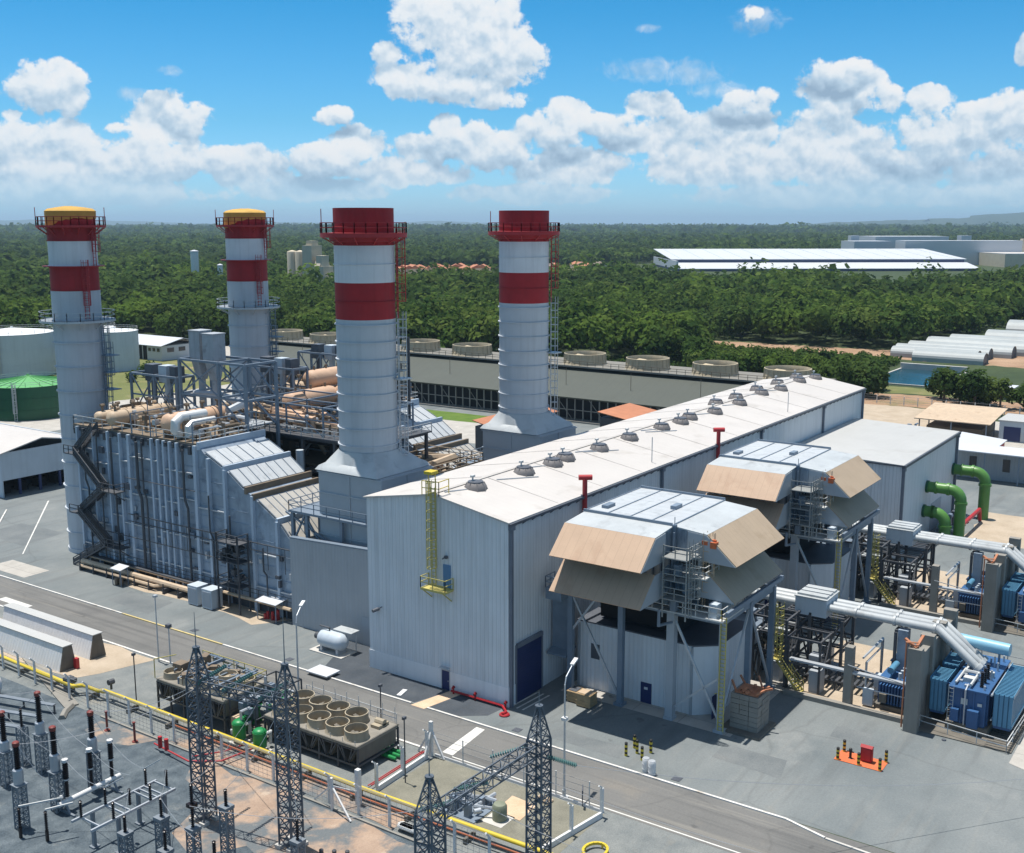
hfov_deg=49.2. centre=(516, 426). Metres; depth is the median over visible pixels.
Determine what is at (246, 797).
sandy ground
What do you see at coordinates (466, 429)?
service road
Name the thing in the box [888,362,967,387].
pond edge
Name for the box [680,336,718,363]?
tree
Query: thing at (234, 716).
cream cabinet
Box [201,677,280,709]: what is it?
gantry beam
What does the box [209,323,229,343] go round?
tree
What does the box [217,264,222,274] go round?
water tower
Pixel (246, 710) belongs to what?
manifold skid
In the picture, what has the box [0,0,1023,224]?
sky
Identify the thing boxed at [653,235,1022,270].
factory
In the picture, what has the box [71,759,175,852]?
disconnector
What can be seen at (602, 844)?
yellow bund
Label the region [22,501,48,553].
lane marking
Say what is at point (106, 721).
marker post
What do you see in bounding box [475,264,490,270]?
house
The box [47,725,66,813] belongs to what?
instrument transformer
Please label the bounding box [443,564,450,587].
door
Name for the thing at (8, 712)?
cable tray
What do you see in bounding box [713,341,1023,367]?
clearing
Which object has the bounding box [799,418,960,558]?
switchgear building
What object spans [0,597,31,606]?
lane marking
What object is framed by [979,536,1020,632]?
fire wall
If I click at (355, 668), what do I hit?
dark paving
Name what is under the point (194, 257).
water tower
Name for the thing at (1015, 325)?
greenhouse
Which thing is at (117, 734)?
sandy ground
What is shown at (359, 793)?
security fence
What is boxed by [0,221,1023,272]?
distant forest
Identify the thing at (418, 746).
kerb
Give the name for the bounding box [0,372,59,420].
storage tank
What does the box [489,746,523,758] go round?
insulator string
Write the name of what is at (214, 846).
post insulator
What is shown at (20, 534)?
paving patch
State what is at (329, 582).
screen wall
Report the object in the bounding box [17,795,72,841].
earthing switch
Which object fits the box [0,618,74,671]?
narrow shed
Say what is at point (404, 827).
striped coil
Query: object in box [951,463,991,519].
green pipe
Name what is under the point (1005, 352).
greenhouse
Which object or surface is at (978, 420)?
open shed
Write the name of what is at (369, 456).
exhaust stack
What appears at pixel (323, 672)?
cover slab
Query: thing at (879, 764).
bollard
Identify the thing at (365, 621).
door
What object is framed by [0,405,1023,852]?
yard pavement
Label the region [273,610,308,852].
lattice mast
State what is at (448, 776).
gravel plot
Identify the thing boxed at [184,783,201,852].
post insulator
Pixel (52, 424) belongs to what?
yard
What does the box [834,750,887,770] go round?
orange pad
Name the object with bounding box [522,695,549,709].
hatch marking
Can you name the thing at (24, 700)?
cable tray
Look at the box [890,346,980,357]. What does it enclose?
greenhouse
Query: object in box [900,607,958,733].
fire wall
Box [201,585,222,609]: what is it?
electrical cabinet
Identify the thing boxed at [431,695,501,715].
dark paving
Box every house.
[398,265,410,273]
[409,265,426,272]
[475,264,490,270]
[545,485,783,734]
[697,439,880,630]
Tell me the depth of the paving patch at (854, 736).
106.48 m
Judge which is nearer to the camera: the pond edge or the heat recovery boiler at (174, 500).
the heat recovery boiler at (174, 500)
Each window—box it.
[969,456,976,465]
[1002,459,1010,472]
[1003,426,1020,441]
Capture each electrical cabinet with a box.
[187,581,207,605]
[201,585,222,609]
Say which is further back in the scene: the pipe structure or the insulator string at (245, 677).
the pipe structure
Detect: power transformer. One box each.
[919,633,1023,753]
[994,571,1023,636]
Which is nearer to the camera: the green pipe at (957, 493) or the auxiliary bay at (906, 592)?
the auxiliary bay at (906, 592)
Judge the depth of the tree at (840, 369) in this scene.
310.65 m
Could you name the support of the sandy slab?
on the gravel plot
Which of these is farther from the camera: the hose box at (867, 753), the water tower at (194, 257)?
the water tower at (194, 257)
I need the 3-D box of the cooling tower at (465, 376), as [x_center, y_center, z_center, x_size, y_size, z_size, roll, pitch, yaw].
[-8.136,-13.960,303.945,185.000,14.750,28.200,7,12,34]
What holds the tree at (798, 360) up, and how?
on the ground at (884, 342)
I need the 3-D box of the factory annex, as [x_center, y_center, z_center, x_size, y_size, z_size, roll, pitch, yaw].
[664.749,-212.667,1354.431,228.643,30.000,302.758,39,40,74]
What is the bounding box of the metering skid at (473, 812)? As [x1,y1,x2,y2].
[438,779,496,823]
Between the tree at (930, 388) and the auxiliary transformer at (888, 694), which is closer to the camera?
the auxiliary transformer at (888, 694)
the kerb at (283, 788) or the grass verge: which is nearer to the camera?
the kerb at (283, 788)
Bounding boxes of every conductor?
[3,684,296,840]
[22,685,1019,852]
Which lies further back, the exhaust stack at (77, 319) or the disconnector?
the exhaust stack at (77, 319)
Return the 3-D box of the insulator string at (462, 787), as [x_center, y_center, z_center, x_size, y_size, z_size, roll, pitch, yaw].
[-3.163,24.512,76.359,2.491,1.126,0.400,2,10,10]
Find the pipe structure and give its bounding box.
[222,385,431,477]
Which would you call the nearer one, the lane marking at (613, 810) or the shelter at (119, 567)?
the lane marking at (613, 810)
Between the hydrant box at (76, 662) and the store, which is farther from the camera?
the store
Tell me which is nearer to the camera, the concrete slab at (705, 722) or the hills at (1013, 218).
the concrete slab at (705, 722)
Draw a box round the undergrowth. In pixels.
[606,341,901,372]
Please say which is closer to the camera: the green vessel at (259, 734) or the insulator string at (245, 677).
the insulator string at (245, 677)
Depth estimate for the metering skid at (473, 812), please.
92.26 m
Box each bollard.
[624,742,627,755]
[633,734,635,748]
[635,739,638,753]
[640,746,643,760]
[649,739,652,752]
[836,747,839,758]
[843,739,845,751]
[857,752,860,765]
[878,758,881,770]
[884,750,887,762]
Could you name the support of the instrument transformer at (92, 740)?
on the substation gravel
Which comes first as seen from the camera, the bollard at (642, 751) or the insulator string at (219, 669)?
the insulator string at (219, 669)
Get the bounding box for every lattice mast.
[185,616,221,827]
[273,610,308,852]
[413,762,446,852]
[525,697,551,852]
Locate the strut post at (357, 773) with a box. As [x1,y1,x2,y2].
[314,768,361,821]
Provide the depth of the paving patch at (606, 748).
104.85 m
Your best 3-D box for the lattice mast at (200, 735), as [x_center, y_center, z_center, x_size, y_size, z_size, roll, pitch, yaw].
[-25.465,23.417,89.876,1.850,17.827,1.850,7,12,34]
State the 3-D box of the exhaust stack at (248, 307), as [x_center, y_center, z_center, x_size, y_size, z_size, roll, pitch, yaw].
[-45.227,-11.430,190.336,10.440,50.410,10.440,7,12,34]
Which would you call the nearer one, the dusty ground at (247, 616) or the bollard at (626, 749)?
the bollard at (626, 749)
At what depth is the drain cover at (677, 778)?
98.16 m
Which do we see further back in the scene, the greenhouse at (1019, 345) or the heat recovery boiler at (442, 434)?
the greenhouse at (1019, 345)
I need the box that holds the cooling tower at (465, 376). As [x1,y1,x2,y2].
[221,329,835,425]
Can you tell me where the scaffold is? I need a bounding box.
[410,443,483,475]
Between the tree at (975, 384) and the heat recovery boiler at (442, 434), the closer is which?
the heat recovery boiler at (442, 434)
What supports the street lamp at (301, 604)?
on the roadside strip at (615, 833)
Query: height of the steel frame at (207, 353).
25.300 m
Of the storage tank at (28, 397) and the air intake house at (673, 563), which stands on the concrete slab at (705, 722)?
the air intake house at (673, 563)
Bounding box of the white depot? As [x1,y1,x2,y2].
[138,334,189,360]
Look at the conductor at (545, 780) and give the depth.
80.99 m
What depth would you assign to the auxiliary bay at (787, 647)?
118.64 m
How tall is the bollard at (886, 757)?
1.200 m
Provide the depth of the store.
235.69 m
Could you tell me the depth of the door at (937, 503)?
178.82 m
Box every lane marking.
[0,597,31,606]
[1,605,424,747]
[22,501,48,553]
[452,756,739,852]
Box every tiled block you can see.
[472,408,556,451]
[598,403,656,426]
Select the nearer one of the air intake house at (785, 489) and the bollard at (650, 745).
the bollard at (650, 745)
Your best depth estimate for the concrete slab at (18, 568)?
157.49 m
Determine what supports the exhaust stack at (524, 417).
on the yard pavement
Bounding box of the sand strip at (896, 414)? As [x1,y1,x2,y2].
[863,404,933,426]
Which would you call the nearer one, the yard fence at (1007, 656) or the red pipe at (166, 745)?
the red pipe at (166, 745)
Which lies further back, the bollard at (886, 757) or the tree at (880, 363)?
the tree at (880, 363)
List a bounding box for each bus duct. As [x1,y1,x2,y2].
[748,584,988,685]
[823,520,1023,600]
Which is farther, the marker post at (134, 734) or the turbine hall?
the turbine hall
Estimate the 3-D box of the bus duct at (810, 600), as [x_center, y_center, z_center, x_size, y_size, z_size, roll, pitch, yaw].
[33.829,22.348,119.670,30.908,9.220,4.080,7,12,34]
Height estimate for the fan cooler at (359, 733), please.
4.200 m
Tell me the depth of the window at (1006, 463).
210.62 m
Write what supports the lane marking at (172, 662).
on the road at (703, 815)
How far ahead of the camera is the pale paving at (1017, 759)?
102.17 m
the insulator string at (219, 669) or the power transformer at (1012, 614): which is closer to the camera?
the insulator string at (219, 669)
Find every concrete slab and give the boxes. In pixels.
[0,560,48,577]
[561,667,802,736]
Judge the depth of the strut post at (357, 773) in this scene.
92.86 m
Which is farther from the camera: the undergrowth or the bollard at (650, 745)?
the undergrowth
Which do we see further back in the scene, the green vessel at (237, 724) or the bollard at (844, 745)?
the green vessel at (237, 724)
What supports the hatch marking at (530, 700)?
on the yard pavement
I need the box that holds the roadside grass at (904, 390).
[868,386,1023,402]
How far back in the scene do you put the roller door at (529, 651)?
114.89 m
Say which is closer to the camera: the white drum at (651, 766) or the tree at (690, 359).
the white drum at (651, 766)
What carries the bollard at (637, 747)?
on the yard pavement
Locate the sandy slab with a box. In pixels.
[505,796,534,819]
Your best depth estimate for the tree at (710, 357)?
338.77 m
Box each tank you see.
[0,325,55,378]
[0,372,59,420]
[104,325,139,371]
[309,625,358,658]
[481,801,514,827]
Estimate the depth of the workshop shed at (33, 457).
204.40 m
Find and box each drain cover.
[512,727,522,731]
[671,776,682,781]
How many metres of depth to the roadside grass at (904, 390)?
324.04 m
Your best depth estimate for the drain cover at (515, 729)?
107.66 m
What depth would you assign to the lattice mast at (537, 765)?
79.87 m
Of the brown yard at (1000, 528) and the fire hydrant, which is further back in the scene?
the brown yard at (1000, 528)
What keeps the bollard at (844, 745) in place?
on the yard pavement
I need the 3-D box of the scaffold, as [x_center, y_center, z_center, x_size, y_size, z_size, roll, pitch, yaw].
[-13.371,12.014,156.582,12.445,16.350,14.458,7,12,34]
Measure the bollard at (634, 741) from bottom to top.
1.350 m
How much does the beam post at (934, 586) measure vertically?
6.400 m
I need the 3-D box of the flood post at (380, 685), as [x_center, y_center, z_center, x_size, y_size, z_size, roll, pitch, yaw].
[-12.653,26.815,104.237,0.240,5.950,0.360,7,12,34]
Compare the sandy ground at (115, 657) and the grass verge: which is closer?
the sandy ground at (115, 657)
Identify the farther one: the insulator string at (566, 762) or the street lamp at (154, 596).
the street lamp at (154, 596)
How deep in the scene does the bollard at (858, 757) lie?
100.53 m
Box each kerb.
[0,509,121,613]
[0,605,424,749]
[100,715,441,852]
[122,613,222,644]
[222,644,411,703]
[427,707,824,838]
[825,837,869,852]
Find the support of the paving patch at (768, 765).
on the yard pavement
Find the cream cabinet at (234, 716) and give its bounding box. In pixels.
[231,713,238,728]
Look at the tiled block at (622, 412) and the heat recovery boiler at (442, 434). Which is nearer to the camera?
the heat recovery boiler at (442, 434)
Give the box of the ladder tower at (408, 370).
[396,329,410,417]
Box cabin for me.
[998,413,1023,442]
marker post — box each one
[104,710,109,731]
[132,721,137,742]
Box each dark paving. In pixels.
[325,641,448,701]
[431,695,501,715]
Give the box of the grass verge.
[48,359,229,401]
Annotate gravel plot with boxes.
[380,757,604,852]
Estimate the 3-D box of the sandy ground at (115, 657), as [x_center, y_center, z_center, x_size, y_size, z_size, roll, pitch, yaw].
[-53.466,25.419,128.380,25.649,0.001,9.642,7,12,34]
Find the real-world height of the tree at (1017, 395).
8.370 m
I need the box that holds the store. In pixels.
[959,432,1006,446]
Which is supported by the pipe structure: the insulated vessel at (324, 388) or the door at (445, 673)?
the insulated vessel at (324, 388)
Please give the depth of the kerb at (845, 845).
87.45 m
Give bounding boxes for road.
[0,576,891,852]
[443,420,480,442]
[864,392,1023,414]
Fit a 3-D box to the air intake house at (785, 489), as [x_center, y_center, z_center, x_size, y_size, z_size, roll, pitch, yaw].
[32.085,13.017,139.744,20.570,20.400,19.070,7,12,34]
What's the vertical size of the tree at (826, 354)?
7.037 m
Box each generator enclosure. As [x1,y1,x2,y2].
[577,606,744,719]
[745,542,850,621]
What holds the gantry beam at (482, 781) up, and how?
attached to the lattice mast at (537, 765)
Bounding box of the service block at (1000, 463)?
[957,442,1023,485]
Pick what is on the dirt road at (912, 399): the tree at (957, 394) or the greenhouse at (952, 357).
the tree at (957, 394)
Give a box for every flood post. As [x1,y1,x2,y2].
[131,652,136,699]
[378,683,382,717]
[402,716,406,782]
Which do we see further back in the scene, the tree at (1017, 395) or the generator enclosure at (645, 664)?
the tree at (1017, 395)
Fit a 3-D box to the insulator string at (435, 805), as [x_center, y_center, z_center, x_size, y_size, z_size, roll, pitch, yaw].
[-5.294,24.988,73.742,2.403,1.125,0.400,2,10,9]
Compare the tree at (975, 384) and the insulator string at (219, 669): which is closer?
the insulator string at (219, 669)
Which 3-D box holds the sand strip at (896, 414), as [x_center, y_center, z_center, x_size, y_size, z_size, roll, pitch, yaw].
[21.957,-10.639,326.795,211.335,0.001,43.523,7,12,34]
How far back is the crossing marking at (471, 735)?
105.24 m
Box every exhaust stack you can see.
[34,206,121,553]
[215,208,284,396]
[285,208,433,546]
[452,210,576,466]
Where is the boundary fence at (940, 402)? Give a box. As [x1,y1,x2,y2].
[866,394,1023,414]
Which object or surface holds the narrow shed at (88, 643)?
on the sandy ground at (115, 657)
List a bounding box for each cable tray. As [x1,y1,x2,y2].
[0,694,55,713]
[0,708,36,719]
[5,723,24,730]
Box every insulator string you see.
[198,664,226,684]
[221,672,252,692]
[258,680,288,700]
[419,799,452,812]
[454,781,487,791]
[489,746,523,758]
[547,755,576,767]
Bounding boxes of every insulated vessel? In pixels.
[282,382,337,410]
[303,362,337,387]
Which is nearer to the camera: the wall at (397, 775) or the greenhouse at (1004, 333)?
the wall at (397, 775)
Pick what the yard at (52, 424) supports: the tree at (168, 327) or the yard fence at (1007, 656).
the tree at (168, 327)
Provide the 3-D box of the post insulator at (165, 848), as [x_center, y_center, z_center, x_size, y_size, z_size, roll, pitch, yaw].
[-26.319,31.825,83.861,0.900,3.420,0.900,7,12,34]
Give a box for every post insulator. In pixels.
[117,815,134,852]
[153,797,170,852]
[157,830,173,852]
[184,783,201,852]
[212,840,216,852]
[217,789,235,852]
[289,819,305,852]
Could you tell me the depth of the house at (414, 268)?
1017.71 m
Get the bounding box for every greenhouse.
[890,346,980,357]
[896,343,992,358]
[908,340,1016,358]
[911,349,988,365]
[926,336,1023,356]
[950,334,1023,340]
[985,329,1023,337]
[1006,320,1023,330]
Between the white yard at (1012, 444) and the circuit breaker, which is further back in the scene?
the white yard at (1012, 444)
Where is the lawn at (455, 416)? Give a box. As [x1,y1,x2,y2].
[426,409,486,422]
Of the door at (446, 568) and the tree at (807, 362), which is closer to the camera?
the door at (446, 568)
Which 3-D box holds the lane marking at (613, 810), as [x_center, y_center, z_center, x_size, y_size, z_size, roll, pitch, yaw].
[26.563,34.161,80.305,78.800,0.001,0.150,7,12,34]
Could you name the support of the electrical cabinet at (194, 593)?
on the dusty ground at (247, 616)
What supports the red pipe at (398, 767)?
on the roadside strip at (615, 833)
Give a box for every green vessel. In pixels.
[228,718,251,747]
[248,727,272,754]
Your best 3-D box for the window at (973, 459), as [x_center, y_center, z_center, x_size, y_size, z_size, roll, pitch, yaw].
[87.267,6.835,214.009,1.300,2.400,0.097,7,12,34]
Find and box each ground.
[0,643,152,676]
[85,721,154,744]
[121,574,291,624]
[124,260,1023,852]
[169,732,413,828]
[172,757,430,852]
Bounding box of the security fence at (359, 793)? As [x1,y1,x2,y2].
[0,645,495,852]
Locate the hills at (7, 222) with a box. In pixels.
[0,219,498,224]
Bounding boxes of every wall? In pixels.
[289,536,369,645]
[372,729,428,791]
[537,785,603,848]
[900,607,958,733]
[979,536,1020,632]
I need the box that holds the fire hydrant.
[847,748,853,758]
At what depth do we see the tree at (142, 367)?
353.20 m
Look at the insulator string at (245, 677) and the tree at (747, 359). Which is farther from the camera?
the tree at (747, 359)
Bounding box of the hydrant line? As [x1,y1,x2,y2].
[451,685,509,716]
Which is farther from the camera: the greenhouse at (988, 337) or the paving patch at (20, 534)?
the greenhouse at (988, 337)
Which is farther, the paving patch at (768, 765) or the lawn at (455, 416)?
the lawn at (455, 416)
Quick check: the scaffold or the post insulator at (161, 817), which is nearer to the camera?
the post insulator at (161, 817)
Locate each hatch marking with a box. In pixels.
[514,692,538,704]
[517,694,542,707]
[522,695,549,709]
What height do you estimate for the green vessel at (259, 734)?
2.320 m
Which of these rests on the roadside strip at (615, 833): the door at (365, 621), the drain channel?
the drain channel
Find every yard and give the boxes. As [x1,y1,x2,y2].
[0,346,231,430]
[789,640,900,715]
[884,568,975,619]
[964,512,1023,548]
[987,421,1023,448]
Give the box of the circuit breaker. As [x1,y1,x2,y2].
[57,738,123,817]
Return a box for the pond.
[888,369,961,385]
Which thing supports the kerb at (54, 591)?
on the yard pavement
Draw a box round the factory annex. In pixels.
[978,239,1023,266]
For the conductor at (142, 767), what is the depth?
89.26 m
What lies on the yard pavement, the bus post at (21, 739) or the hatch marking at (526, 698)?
the hatch marking at (526, 698)
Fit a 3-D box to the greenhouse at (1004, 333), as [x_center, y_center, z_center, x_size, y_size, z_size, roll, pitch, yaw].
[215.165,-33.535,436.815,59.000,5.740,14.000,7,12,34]
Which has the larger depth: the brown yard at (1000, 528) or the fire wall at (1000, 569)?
the brown yard at (1000, 528)
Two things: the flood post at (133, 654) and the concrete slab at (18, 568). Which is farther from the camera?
the concrete slab at (18, 568)
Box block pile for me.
[724,674,775,740]
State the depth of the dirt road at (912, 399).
304.15 m
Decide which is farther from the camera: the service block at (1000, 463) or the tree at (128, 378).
the tree at (128, 378)
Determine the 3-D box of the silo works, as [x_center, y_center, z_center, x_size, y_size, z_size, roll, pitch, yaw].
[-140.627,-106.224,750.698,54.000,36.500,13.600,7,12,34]
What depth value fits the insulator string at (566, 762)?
79.83 m
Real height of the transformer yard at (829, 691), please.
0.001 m
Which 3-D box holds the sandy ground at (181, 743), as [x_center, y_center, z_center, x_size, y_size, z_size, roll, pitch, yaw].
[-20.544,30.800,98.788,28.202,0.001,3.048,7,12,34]
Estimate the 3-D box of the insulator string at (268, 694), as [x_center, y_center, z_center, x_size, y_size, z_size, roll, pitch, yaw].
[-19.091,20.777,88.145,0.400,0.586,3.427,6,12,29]
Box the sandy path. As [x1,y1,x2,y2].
[412,691,459,708]
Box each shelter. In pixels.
[110,563,128,586]
[255,594,287,623]
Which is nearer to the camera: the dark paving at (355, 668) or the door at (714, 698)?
the door at (714, 698)
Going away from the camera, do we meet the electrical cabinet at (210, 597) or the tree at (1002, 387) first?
the electrical cabinet at (210, 597)
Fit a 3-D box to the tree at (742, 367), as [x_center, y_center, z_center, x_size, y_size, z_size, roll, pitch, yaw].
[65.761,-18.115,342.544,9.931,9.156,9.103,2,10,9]
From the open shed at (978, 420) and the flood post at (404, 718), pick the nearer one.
the flood post at (404, 718)
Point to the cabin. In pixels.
(1011, 427)
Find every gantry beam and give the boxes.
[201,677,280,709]
[435,743,535,818]
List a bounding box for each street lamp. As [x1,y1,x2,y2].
[152,594,159,661]
[165,623,171,662]
[295,600,305,689]
[559,657,577,799]
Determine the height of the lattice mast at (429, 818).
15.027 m
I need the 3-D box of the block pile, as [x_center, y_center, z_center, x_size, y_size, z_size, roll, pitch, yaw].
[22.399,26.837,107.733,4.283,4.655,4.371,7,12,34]
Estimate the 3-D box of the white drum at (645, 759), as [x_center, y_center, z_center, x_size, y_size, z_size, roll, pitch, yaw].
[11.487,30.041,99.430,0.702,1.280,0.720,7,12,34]
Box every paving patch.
[0,523,61,545]
[108,591,171,613]
[551,727,624,758]
[712,743,786,778]
[830,726,872,744]
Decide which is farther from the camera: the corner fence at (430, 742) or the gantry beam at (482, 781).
the corner fence at (430, 742)
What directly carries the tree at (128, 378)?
on the grass verge
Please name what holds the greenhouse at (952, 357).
on the clearing
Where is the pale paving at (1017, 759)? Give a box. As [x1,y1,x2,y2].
[1009,736,1023,769]
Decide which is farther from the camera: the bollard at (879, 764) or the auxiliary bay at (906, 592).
the auxiliary bay at (906, 592)
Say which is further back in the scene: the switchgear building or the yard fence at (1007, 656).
the switchgear building
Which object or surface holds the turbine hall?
on the yard pavement
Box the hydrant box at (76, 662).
[73,657,79,668]
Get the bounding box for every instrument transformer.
[0,710,13,788]
[9,740,30,830]
[32,691,49,774]
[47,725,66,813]
[84,710,102,793]
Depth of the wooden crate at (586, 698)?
112.56 m
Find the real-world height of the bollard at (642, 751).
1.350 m
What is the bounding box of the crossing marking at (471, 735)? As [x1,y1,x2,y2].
[443,727,484,754]
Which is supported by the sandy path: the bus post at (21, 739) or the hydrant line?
the hydrant line
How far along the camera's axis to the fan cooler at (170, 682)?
110.55 m
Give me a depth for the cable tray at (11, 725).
106.48 m
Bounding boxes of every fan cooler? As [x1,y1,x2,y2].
[153,650,269,733]
[263,681,405,767]
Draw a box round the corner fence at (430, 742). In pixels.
[418,720,603,812]
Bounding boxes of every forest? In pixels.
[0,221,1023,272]
[0,249,1023,357]
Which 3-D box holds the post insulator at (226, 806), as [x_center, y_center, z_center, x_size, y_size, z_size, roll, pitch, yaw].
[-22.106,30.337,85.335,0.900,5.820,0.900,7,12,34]
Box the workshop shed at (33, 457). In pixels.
[0,423,63,497]
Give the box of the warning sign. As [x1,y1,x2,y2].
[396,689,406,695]
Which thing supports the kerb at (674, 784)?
on the road at (703, 815)
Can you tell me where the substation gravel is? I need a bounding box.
[0,676,438,852]
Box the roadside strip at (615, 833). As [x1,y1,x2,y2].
[0,607,729,852]
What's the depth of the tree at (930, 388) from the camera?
309.12 m
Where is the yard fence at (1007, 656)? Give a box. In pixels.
[979,650,1023,665]
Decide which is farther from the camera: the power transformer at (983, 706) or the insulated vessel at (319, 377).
the insulated vessel at (319, 377)
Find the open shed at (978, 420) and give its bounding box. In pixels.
[914,402,1007,435]
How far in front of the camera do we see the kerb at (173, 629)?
133.93 m
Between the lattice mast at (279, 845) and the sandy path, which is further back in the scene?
the sandy path
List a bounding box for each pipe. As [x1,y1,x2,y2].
[0,654,547,852]
[154,736,252,761]
[367,750,424,785]
[921,504,951,534]
[925,480,967,536]
[935,508,981,534]
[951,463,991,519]
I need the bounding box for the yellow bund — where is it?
[582,841,608,852]
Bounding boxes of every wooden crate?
[566,686,582,702]
[576,688,597,708]
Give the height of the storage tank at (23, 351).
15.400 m
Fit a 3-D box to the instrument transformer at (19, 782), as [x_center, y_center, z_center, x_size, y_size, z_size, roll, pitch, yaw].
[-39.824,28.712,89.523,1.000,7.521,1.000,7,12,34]
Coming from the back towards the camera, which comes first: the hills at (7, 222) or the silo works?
the hills at (7, 222)
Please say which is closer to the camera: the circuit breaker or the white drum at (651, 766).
the circuit breaker
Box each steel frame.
[129,363,195,410]
[177,329,280,447]
[247,356,308,404]
[297,343,336,377]
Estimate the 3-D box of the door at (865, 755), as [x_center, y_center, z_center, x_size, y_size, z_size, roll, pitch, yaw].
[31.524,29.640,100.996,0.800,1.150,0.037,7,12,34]
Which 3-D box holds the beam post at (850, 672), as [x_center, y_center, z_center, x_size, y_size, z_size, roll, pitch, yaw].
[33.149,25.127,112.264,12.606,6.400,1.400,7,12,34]
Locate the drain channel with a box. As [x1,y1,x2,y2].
[1,617,78,719]
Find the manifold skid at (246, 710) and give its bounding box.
[229,670,301,741]
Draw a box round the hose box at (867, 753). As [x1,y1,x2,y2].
[860,743,873,762]
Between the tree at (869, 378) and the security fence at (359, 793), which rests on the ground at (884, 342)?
the tree at (869, 378)
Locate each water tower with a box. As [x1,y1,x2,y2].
[190,250,198,271]
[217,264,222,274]
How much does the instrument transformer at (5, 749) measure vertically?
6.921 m
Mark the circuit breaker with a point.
(105, 782)
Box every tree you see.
[125,370,138,381]
[137,360,154,376]
[152,312,189,340]
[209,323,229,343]
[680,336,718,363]
[682,347,716,366]
[696,352,720,360]
[720,353,746,371]
[737,349,769,372]
[759,348,785,361]
[761,352,795,372]
[787,352,821,365]
[795,346,824,360]
[798,353,828,370]
[810,355,855,383]
[817,348,836,360]
[839,353,876,364]
[848,360,889,395]
[852,354,889,385]
[854,350,871,361]
[924,366,958,398]
[931,367,961,402]
[948,372,973,403]
[955,367,990,405]
[973,376,1006,405]
[989,377,1012,407]
[1006,381,1023,408]
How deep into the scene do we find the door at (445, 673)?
116.76 m
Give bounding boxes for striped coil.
[397,821,418,833]
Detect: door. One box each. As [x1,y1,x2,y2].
[362,616,369,645]
[438,665,449,690]
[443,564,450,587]
[515,630,542,703]
[640,681,651,703]
[711,694,716,719]
[861,748,870,761]
[929,497,940,531]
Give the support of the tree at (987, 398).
on the dirt road at (912, 399)
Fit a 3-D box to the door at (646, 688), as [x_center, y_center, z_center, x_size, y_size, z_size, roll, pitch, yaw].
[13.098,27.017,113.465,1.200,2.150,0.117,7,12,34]
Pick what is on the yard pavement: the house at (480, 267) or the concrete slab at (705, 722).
the concrete slab at (705, 722)
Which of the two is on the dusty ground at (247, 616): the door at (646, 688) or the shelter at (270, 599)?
the shelter at (270, 599)
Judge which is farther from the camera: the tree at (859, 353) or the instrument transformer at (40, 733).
the tree at (859, 353)
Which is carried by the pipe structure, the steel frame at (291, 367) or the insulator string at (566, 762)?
the steel frame at (291, 367)
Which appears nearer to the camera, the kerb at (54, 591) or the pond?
the kerb at (54, 591)
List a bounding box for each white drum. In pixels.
[642,756,649,772]
[648,759,655,775]
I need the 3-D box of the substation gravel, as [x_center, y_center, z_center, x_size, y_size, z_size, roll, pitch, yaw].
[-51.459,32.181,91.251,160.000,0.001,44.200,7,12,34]
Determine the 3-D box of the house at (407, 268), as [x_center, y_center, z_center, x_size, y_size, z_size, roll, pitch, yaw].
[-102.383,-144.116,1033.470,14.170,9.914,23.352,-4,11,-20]
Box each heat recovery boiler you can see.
[63,395,318,618]
[253,374,481,472]
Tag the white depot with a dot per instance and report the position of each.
(158, 348)
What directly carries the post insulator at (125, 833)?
on the substation gravel
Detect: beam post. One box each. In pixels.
[783,644,905,723]
[879,564,980,625]
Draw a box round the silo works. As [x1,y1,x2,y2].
[287,241,333,280]
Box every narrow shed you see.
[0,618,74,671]
[3,602,105,659]
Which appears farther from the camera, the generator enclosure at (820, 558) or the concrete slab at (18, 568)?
the concrete slab at (18, 568)
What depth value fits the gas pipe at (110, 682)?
100.48 m
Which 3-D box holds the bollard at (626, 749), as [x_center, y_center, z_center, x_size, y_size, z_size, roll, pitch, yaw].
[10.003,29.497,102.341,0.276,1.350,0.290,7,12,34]
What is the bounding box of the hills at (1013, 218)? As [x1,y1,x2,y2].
[804,212,1023,224]
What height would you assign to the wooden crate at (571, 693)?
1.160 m
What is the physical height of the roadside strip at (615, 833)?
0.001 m
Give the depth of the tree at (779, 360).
336.38 m
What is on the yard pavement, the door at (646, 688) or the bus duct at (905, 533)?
the bus duct at (905, 533)
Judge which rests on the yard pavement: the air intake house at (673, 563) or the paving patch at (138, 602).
the paving patch at (138, 602)
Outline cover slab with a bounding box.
[306,665,339,679]
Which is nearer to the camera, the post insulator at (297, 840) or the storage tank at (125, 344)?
the post insulator at (297, 840)
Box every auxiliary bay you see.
[735,598,874,694]
[817,527,952,606]
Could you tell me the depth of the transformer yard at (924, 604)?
148.07 m
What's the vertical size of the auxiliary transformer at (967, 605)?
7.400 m
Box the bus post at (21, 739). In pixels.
[15,708,31,766]
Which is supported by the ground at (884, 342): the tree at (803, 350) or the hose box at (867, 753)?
the tree at (803, 350)
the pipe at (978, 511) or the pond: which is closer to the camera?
the pipe at (978, 511)
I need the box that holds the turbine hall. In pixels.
[362,370,866,707]
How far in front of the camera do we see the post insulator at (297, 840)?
83.52 m
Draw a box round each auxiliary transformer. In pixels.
[857,627,910,713]
[941,551,984,619]

